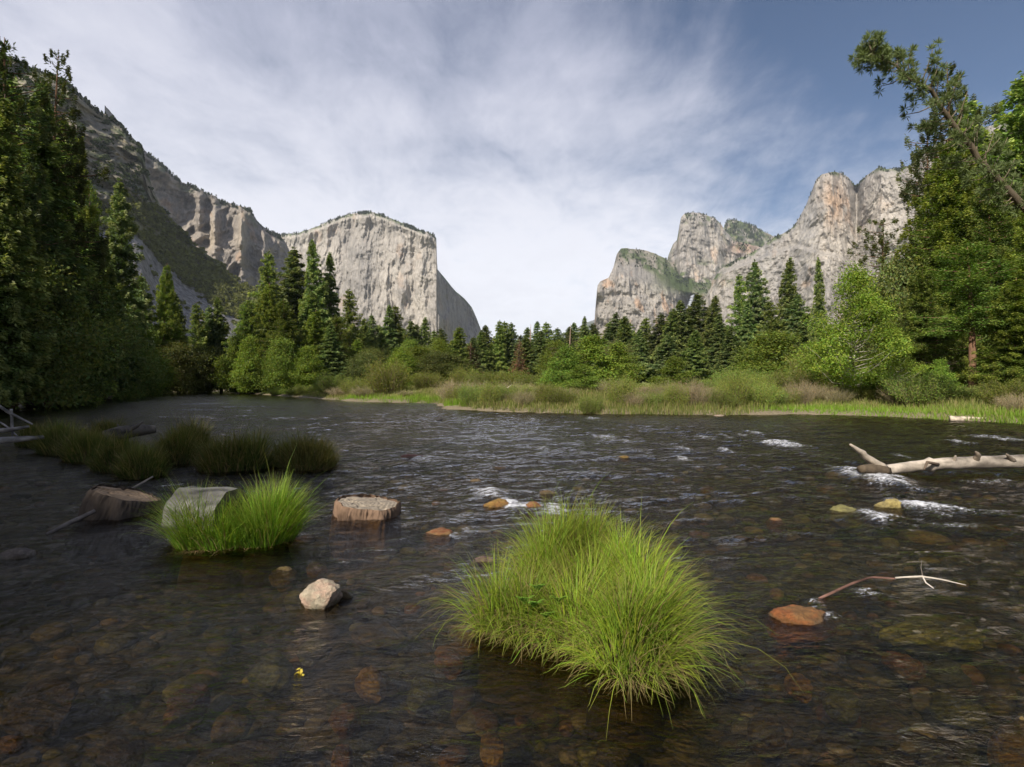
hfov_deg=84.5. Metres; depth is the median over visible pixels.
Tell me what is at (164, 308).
cedar tree
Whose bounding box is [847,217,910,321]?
tree
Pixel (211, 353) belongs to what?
oak tree
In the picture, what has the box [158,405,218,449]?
sedge tussock
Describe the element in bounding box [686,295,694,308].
waterfall
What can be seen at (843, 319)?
oak tree
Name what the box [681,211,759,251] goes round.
ridge trees
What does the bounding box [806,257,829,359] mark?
fir tree
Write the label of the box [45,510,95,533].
drift stick
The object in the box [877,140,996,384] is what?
cedar tree
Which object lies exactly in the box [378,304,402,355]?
fir tree
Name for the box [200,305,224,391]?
fir tree
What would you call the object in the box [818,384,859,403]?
twiggy shrub
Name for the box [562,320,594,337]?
mountain cliff
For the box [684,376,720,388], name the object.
willow shrub
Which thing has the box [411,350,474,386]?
oak tree
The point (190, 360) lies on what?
tree
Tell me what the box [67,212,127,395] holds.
fir tree
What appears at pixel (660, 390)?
twiggy shrub
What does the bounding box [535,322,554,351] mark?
fir tree
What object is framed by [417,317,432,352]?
fir tree
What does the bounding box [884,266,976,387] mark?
cedar tree
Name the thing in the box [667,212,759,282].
mountain cliff
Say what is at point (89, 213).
cedar tree
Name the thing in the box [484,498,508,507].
river rock
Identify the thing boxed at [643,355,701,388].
young tree
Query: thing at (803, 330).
fir tree
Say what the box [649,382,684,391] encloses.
willow shrub
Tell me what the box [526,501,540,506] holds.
river rock
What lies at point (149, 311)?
fir tree
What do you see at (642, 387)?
twiggy shrub
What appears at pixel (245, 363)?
alder tree
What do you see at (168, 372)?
alder tree
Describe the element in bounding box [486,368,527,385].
willow shrub
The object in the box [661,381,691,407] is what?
willow shrub
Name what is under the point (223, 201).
ridge trees
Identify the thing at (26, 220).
pine tree
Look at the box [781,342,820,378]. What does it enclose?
young tree
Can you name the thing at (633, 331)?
fir tree
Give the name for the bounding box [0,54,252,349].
mountain slope
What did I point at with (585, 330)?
fir tree
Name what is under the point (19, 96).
fir tree
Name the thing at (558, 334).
fir tree
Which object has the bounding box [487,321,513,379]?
fir tree
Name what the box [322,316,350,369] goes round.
cedar tree
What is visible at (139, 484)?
drift stick
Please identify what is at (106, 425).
sedge tussock
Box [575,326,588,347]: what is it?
fir tree
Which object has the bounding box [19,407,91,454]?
sedge tussock
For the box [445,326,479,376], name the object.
fir tree
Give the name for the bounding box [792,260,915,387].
cottonwood tree
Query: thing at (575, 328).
fir tree
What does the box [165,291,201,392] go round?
fir tree
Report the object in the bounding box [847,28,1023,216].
leaning pine
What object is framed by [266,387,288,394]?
willow shrub
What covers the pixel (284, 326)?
cedar tree
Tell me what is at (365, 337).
fir tree
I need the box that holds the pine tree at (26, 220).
[0,36,39,309]
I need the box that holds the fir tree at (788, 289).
[774,257,796,334]
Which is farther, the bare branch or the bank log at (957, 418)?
the bank log at (957, 418)
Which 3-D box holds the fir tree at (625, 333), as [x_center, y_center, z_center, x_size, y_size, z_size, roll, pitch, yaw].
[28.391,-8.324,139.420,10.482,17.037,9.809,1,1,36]
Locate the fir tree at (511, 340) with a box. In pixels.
[493,322,519,369]
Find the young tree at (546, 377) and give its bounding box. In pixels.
[534,367,561,387]
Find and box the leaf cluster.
[294,668,304,675]
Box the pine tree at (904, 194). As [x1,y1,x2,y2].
[898,61,1003,381]
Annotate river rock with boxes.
[0,548,35,559]
[277,566,291,570]
[299,578,342,608]
[341,590,352,598]
[400,454,422,456]
[426,527,451,534]
[474,556,493,561]
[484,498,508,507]
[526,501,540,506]
[540,490,556,493]
[768,604,825,624]
[830,504,855,511]
[874,498,901,507]
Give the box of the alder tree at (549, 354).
[532,338,567,382]
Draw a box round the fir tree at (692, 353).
[679,330,716,380]
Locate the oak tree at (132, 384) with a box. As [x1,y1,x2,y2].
[111,306,173,398]
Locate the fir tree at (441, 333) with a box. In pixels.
[435,328,451,349]
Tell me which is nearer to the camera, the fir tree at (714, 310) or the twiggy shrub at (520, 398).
the twiggy shrub at (520, 398)
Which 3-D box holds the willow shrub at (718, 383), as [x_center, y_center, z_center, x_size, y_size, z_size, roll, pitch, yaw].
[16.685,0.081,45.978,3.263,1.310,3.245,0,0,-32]
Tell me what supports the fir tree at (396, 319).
on the ground at (758, 412)
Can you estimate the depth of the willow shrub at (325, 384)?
67.07 m
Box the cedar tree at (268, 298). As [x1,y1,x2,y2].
[238,283,290,367]
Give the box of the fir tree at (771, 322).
[753,300,785,362]
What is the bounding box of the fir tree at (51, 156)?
[12,81,105,404]
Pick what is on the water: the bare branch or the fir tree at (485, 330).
the bare branch
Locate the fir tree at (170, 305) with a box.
[156,278,192,341]
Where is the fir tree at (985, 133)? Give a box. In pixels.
[918,95,998,254]
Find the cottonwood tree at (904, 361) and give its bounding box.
[855,322,931,390]
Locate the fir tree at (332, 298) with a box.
[320,251,354,342]
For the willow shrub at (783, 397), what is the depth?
32.00 m
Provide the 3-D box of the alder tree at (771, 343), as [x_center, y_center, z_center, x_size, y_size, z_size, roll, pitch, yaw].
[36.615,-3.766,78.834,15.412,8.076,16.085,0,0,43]
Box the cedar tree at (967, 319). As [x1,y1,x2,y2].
[904,238,1023,387]
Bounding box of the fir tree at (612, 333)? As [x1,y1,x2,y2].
[601,312,621,342]
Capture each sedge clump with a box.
[124,446,328,556]
[398,471,804,736]
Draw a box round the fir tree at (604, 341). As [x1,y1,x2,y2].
[591,338,610,375]
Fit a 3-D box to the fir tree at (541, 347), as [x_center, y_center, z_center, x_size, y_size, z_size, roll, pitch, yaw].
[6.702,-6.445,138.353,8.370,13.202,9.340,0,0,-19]
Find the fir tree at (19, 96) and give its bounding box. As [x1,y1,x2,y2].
[0,72,26,167]
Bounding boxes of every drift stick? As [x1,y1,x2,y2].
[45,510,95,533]
[131,476,152,487]
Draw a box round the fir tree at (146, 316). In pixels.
[129,281,159,354]
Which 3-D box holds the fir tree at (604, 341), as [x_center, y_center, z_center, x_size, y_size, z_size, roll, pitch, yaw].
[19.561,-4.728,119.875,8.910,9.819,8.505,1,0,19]
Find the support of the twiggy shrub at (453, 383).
on the ground at (758, 412)
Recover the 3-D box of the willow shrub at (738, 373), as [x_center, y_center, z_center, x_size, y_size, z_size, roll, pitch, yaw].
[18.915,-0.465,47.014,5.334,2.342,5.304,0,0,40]
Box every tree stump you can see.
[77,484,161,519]
[333,494,400,520]
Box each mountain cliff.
[105,106,322,308]
[281,212,480,347]
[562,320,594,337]
[594,248,710,353]
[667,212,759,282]
[702,124,1008,379]
[724,220,773,246]
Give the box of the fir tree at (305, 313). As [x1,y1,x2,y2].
[292,291,327,354]
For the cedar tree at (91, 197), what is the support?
on the ground at (758, 412)
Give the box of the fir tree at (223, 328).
[209,297,233,391]
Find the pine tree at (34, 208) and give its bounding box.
[0,37,81,406]
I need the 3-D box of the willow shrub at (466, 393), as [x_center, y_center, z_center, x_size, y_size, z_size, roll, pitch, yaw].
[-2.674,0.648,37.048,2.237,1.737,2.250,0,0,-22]
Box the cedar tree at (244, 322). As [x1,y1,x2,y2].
[217,300,262,389]
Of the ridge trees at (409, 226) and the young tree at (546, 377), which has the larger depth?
the ridge trees at (409, 226)
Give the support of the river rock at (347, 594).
in the water
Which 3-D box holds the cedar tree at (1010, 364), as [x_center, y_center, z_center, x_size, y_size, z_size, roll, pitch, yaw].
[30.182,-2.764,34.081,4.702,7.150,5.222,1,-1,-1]
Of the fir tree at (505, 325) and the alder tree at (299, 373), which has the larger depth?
the fir tree at (505, 325)
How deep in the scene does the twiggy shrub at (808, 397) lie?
32.46 m
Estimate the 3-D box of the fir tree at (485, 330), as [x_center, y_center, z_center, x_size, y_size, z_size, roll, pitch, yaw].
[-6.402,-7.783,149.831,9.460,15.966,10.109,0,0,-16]
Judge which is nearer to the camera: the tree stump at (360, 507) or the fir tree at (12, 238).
the tree stump at (360, 507)
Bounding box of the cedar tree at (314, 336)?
[291,311,327,370]
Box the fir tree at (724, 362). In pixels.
[707,326,746,375]
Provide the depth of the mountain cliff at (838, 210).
2087.06 m
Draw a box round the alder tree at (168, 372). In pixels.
[137,326,180,394]
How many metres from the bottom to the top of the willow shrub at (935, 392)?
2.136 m
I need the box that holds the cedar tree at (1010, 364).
[953,278,1023,387]
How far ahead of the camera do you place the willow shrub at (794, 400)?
32.32 m
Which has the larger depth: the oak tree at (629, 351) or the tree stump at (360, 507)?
the oak tree at (629, 351)
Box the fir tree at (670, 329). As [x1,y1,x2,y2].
[648,308,687,378]
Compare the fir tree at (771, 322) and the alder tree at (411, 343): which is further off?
the fir tree at (771, 322)
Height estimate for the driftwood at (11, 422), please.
0.802 m
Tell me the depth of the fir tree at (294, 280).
118.16 m
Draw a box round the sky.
[0,0,1023,341]
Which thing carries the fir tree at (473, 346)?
on the ground at (758, 412)
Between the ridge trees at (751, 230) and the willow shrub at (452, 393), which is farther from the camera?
the ridge trees at (751, 230)
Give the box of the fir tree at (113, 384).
[39,135,117,401]
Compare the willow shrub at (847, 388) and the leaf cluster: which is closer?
the leaf cluster
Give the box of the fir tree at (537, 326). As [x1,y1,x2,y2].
[529,321,540,348]
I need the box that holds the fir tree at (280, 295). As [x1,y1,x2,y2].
[255,282,298,331]
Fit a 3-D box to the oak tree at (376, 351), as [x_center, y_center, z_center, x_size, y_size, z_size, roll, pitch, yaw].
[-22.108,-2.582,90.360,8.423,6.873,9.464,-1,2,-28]
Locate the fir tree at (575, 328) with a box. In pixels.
[571,322,578,343]
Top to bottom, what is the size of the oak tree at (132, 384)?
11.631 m
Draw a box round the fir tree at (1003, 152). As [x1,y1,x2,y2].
[984,99,1017,193]
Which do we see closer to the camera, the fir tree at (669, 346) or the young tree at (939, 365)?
the young tree at (939, 365)
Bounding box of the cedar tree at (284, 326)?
[253,300,309,390]
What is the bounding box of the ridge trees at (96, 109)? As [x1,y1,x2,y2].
[17,58,144,161]
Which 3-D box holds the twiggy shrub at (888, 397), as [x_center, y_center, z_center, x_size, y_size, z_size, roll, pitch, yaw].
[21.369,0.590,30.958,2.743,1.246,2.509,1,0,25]
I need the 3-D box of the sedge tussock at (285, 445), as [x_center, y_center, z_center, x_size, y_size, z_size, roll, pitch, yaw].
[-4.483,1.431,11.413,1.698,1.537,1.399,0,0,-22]
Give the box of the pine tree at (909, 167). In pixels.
[895,119,940,256]
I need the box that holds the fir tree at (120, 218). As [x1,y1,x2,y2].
[99,176,155,353]
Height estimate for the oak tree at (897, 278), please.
13.472 m
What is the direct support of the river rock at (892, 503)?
in the water
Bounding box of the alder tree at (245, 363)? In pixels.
[225,334,272,393]
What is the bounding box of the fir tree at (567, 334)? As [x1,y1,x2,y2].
[561,326,576,349]
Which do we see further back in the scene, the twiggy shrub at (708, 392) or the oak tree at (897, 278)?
the oak tree at (897, 278)
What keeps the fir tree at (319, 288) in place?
on the ground at (758, 412)
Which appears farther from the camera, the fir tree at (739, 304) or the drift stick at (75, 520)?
the fir tree at (739, 304)
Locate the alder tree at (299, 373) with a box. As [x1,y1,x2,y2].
[283,344,333,387]
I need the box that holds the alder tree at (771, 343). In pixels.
[723,329,802,379]
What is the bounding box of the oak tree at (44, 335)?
[0,256,89,407]
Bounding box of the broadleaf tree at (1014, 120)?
[968,70,1023,286]
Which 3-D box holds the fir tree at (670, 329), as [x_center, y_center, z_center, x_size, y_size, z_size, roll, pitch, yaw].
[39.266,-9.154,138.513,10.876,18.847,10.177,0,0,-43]
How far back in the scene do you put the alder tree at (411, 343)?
91.67 m
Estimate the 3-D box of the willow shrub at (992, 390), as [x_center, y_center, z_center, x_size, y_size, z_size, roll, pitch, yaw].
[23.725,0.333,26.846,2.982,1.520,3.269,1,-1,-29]
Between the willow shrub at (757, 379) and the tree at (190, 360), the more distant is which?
the tree at (190, 360)
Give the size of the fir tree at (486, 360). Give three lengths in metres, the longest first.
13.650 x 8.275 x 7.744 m
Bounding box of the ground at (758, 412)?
[167,381,1022,422]
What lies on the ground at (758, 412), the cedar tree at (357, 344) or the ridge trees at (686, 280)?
the cedar tree at (357, 344)
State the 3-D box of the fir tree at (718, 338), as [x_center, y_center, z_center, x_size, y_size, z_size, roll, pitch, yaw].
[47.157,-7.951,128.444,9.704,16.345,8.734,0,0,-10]
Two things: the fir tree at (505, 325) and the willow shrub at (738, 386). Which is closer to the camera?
the willow shrub at (738, 386)
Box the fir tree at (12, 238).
[0,95,58,406]
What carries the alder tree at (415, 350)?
on the ground at (758, 412)
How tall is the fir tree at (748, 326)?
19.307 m
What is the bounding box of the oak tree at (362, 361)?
[338,350,383,384]
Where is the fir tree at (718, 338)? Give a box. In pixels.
[700,313,732,377]
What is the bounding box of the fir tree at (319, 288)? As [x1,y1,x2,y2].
[298,239,335,334]
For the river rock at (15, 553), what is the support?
in the water
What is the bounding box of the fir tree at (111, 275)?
[98,244,146,398]
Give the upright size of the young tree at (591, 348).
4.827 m
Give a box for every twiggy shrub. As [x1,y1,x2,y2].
[322,386,355,395]
[350,385,382,397]
[397,390,415,396]
[430,377,474,399]
[453,375,494,390]
[497,389,522,403]
[499,378,534,390]
[509,384,536,407]
[555,387,584,394]
[593,377,634,392]
[618,389,650,407]
[619,384,654,393]
[648,378,682,398]
[665,375,711,407]
[698,380,725,407]
[780,377,820,405]
[797,381,842,402]
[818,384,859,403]
[874,383,922,404]
[989,391,1023,410]
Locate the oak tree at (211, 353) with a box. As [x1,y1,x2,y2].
[189,344,227,391]
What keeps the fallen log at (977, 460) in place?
on the water
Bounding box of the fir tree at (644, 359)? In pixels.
[631,329,655,382]
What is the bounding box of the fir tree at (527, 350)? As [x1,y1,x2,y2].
[511,337,536,379]
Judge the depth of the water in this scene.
4.37 m
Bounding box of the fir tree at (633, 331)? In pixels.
[628,322,634,381]
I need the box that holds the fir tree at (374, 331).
[366,313,379,348]
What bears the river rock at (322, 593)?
in the water
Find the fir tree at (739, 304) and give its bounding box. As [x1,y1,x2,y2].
[724,274,751,358]
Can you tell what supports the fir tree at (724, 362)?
on the ground at (758, 412)
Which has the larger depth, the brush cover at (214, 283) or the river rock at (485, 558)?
the brush cover at (214, 283)
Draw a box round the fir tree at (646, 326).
[634,317,655,382]
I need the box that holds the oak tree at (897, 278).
[849,244,963,375]
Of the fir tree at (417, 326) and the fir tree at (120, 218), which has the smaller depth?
the fir tree at (120, 218)
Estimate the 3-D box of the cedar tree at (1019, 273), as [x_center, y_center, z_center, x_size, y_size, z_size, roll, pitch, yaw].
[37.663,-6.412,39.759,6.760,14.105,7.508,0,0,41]
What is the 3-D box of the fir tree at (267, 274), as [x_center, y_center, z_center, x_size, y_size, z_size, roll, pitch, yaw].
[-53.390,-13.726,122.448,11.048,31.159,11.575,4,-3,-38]
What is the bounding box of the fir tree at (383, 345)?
[375,332,389,359]
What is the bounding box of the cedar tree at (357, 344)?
[338,339,366,381]
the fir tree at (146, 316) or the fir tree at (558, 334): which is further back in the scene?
the fir tree at (558, 334)
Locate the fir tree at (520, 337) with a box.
[516,335,522,348]
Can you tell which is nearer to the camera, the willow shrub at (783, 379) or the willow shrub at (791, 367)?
the willow shrub at (783, 379)
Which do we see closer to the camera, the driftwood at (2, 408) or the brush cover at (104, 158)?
the driftwood at (2, 408)
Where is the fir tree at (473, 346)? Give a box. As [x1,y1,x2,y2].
[465,339,486,376]
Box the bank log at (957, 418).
[949,416,985,420]
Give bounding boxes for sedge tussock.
[6,417,58,446]
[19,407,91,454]
[36,421,123,463]
[75,423,154,472]
[84,414,130,440]
[105,435,179,479]
[148,412,209,464]
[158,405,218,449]
[171,416,269,472]
[209,423,284,471]
[267,420,314,467]
[276,425,338,472]
[295,433,342,470]
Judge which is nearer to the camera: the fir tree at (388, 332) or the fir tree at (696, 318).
the fir tree at (388, 332)
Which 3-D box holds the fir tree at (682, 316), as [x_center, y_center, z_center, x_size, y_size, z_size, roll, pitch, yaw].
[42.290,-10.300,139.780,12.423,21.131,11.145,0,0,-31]
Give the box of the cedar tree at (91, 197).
[81,180,127,396]
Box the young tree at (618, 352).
[596,340,646,386]
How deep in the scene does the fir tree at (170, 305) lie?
110.99 m
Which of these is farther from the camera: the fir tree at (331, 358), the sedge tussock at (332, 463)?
the fir tree at (331, 358)
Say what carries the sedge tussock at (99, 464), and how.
on the ground at (758, 412)
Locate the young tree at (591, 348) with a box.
[562,332,635,389]
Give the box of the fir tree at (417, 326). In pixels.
[413,324,423,344]
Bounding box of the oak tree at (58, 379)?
[1,245,131,409]
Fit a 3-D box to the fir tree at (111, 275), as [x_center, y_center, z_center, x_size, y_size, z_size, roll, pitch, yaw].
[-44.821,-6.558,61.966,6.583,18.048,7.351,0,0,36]
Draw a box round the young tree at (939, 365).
[921,357,965,396]
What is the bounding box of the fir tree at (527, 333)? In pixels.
[523,327,531,345]
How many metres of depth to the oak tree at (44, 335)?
35.40 m
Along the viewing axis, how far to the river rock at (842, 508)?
7.44 m
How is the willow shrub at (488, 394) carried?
on the ground at (758, 412)
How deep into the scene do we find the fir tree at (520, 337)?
181.32 m
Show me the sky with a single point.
(537, 142)
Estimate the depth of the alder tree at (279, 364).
86.24 m
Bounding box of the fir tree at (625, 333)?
[607,316,637,378]
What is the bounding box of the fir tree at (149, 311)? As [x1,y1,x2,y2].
[137,273,157,330]
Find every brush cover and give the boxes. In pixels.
[7,59,204,260]
[91,189,260,332]
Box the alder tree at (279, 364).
[249,335,297,389]
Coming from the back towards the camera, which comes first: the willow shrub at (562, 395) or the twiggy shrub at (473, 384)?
the twiggy shrub at (473, 384)
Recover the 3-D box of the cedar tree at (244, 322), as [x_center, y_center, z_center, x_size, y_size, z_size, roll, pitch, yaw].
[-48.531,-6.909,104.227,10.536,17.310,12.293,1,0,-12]
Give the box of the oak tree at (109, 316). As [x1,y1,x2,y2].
[23,276,146,403]
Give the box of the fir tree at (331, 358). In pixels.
[311,323,352,380]
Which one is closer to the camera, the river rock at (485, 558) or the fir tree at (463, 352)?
the river rock at (485, 558)
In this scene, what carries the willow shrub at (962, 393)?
on the ground at (758, 412)
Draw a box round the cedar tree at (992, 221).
[928,174,1023,385]
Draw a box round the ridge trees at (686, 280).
[615,248,707,293]
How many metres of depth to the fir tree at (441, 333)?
151.29 m
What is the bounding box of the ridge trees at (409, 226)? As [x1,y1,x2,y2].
[279,210,434,237]
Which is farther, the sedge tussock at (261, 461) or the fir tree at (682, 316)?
the fir tree at (682, 316)
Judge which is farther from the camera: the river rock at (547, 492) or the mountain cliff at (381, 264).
the mountain cliff at (381, 264)
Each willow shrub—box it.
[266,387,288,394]
[285,383,317,395]
[309,370,351,393]
[337,375,370,393]
[358,353,419,394]
[408,370,445,388]
[439,383,474,401]
[443,366,479,385]
[453,382,483,405]
[463,369,505,387]
[475,378,503,404]
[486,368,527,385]
[495,382,519,399]
[507,381,540,399]
[511,370,547,385]
[531,379,562,402]
[536,386,580,405]
[577,394,603,413]
[601,374,640,405]
[635,389,664,407]
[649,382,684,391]
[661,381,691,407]
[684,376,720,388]
[699,377,732,386]
[705,386,741,408]
[708,364,772,384]
[716,370,756,408]
[742,373,790,387]
[745,379,783,407]
[757,366,823,389]
[771,391,790,405]
[778,385,806,406]
[782,347,850,387]
[830,380,874,393]
[852,385,893,399]
[876,368,962,406]
[948,384,1000,400]
[972,375,1023,404]
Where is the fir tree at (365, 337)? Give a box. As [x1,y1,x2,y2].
[355,317,374,352]
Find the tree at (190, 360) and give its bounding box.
[156,338,207,393]
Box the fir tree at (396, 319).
[384,305,408,346]
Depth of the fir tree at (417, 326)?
167.20 m
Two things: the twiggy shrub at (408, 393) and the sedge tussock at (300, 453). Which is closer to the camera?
the sedge tussock at (300, 453)
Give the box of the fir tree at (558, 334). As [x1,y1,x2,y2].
[552,328,567,347]
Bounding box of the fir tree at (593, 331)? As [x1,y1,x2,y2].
[587,323,602,363]
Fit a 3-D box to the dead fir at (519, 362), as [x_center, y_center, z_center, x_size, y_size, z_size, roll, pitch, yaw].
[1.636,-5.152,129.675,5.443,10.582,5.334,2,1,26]
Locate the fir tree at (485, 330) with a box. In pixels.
[482,325,498,361]
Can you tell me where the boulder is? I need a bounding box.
[161,486,250,542]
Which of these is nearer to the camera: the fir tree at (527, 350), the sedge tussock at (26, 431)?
the sedge tussock at (26, 431)
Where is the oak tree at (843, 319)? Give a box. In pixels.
[829,293,899,373]
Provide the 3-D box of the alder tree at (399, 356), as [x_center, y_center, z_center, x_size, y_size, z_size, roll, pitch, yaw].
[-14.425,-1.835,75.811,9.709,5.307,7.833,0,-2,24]
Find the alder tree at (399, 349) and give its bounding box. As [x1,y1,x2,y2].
[385,346,412,363]
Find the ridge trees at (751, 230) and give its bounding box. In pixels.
[724,218,774,244]
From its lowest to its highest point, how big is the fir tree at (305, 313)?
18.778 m
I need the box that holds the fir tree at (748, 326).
[736,300,758,358]
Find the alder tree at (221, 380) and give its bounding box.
[206,330,254,392]
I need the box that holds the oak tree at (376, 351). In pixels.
[351,346,391,378]
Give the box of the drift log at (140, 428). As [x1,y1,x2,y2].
[102,421,155,438]
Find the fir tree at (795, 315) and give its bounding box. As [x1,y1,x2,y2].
[778,292,811,369]
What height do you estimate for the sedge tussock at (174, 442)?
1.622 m
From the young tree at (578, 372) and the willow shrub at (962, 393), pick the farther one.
the young tree at (578, 372)
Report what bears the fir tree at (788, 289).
on the ground at (758, 412)
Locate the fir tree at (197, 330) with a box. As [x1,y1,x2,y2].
[186,303,217,391]
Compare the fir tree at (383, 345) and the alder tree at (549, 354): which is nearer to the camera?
the alder tree at (549, 354)
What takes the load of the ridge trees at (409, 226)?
on the mountain cliff at (381, 264)
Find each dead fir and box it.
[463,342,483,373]
[508,341,527,373]
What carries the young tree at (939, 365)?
on the ground at (758, 412)
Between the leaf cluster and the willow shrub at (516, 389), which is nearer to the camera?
the leaf cluster
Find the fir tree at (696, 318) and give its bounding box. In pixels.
[683,293,711,380]
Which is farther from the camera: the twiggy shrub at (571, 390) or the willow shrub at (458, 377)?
the willow shrub at (458, 377)
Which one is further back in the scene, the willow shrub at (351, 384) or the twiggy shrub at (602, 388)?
the willow shrub at (351, 384)
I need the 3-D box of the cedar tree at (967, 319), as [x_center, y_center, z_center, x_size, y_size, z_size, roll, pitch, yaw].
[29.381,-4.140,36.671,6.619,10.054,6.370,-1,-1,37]
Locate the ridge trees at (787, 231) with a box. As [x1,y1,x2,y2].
[725,138,952,266]
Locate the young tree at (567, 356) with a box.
[535,343,598,388]
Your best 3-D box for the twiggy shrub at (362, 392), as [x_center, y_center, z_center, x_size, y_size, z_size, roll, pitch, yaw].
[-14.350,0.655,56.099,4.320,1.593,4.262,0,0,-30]
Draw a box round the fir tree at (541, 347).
[525,331,548,380]
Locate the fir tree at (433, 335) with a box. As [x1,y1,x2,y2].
[429,331,437,348]
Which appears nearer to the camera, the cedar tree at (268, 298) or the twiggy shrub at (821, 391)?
the twiggy shrub at (821, 391)
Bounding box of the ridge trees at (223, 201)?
[146,152,281,239]
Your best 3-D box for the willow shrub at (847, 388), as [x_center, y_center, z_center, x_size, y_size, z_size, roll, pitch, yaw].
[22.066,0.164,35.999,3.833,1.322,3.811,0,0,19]
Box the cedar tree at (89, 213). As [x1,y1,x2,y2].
[56,117,110,399]
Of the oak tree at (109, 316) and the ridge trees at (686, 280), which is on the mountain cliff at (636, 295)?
the ridge trees at (686, 280)
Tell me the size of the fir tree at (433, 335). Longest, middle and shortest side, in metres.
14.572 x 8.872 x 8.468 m
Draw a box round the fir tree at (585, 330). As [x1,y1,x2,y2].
[576,316,593,365]
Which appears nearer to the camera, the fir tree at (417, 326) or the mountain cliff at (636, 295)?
the fir tree at (417, 326)
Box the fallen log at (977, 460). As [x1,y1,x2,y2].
[849,443,1023,473]
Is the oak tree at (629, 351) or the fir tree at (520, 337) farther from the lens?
the fir tree at (520, 337)
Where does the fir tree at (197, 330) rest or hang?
on the ground at (758, 412)
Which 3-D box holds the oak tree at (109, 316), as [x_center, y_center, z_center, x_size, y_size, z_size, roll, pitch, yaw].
[-37.948,-3.819,47.964,12.455,12.609,12.322,0,0,-12]
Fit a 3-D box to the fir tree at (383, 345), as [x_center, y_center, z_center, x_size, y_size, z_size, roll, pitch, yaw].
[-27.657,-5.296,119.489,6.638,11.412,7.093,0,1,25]
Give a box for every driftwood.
[0,405,32,424]
[0,426,29,432]
[0,435,44,443]
[10,409,13,435]
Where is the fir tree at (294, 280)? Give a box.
[258,246,307,336]
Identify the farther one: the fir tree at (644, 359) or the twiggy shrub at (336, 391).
the fir tree at (644, 359)
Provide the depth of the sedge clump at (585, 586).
3.73 m
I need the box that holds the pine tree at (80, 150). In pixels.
[17,48,109,403]
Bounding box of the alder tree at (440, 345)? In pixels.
[427,337,455,366]
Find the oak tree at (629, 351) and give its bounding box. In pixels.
[594,341,643,379]
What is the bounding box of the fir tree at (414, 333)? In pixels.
[401,319,421,345]
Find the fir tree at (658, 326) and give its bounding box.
[645,313,665,381]
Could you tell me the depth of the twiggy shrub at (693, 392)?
31.93 m
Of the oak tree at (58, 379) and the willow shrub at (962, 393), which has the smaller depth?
the willow shrub at (962, 393)
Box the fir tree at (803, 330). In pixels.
[785,313,813,358]
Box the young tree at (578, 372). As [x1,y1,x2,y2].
[556,363,607,393]
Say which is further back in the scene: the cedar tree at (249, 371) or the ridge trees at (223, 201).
the ridge trees at (223, 201)
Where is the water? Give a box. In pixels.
[0,391,1023,766]
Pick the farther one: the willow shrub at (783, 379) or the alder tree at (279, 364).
the alder tree at (279, 364)
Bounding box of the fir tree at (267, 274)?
[245,250,281,330]
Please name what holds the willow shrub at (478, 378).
on the ground at (758, 412)
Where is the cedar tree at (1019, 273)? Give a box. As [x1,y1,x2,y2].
[984,211,1023,382]
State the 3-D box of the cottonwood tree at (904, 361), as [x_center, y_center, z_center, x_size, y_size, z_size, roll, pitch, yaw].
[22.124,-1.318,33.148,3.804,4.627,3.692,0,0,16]
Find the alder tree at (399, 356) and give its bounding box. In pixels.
[367,351,423,386]
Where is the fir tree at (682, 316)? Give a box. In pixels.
[671,300,696,375]
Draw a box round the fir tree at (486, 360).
[476,330,494,378]
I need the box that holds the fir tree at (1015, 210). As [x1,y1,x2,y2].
[999,178,1023,247]
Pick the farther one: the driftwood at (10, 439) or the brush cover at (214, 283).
the brush cover at (214, 283)
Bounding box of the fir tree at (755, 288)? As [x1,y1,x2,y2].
[736,258,770,335]
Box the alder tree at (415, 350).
[392,344,442,384]
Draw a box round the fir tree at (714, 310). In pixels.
[698,294,724,379]
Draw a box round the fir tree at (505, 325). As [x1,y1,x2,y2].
[495,321,518,358]
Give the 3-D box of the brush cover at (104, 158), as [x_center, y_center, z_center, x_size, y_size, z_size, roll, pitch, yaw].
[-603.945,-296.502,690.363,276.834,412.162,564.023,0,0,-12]
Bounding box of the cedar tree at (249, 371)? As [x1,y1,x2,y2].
[227,344,273,391]
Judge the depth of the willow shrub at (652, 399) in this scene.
31.90 m
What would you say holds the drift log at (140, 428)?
on the water
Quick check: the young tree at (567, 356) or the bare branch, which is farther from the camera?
the young tree at (567, 356)
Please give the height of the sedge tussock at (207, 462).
1.655 m
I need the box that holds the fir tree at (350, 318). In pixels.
[337,288,365,382]
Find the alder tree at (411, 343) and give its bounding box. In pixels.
[400,336,420,349]
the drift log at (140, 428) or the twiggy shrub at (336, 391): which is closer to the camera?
the drift log at (140, 428)
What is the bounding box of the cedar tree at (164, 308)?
[150,265,185,393]
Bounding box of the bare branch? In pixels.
[818,561,964,597]
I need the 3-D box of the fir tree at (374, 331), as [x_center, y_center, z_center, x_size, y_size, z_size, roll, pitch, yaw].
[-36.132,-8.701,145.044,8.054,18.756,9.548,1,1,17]
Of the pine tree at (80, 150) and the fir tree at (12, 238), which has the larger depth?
the pine tree at (80, 150)
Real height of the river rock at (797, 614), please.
0.234 m
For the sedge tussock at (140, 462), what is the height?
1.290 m
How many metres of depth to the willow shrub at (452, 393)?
39.10 m
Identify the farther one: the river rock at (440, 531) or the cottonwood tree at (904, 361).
the cottonwood tree at (904, 361)
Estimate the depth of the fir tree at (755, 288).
138.32 m
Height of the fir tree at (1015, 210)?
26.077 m
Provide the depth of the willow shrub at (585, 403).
31.19 m
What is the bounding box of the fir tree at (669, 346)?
[644,334,688,380]
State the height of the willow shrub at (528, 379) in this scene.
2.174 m

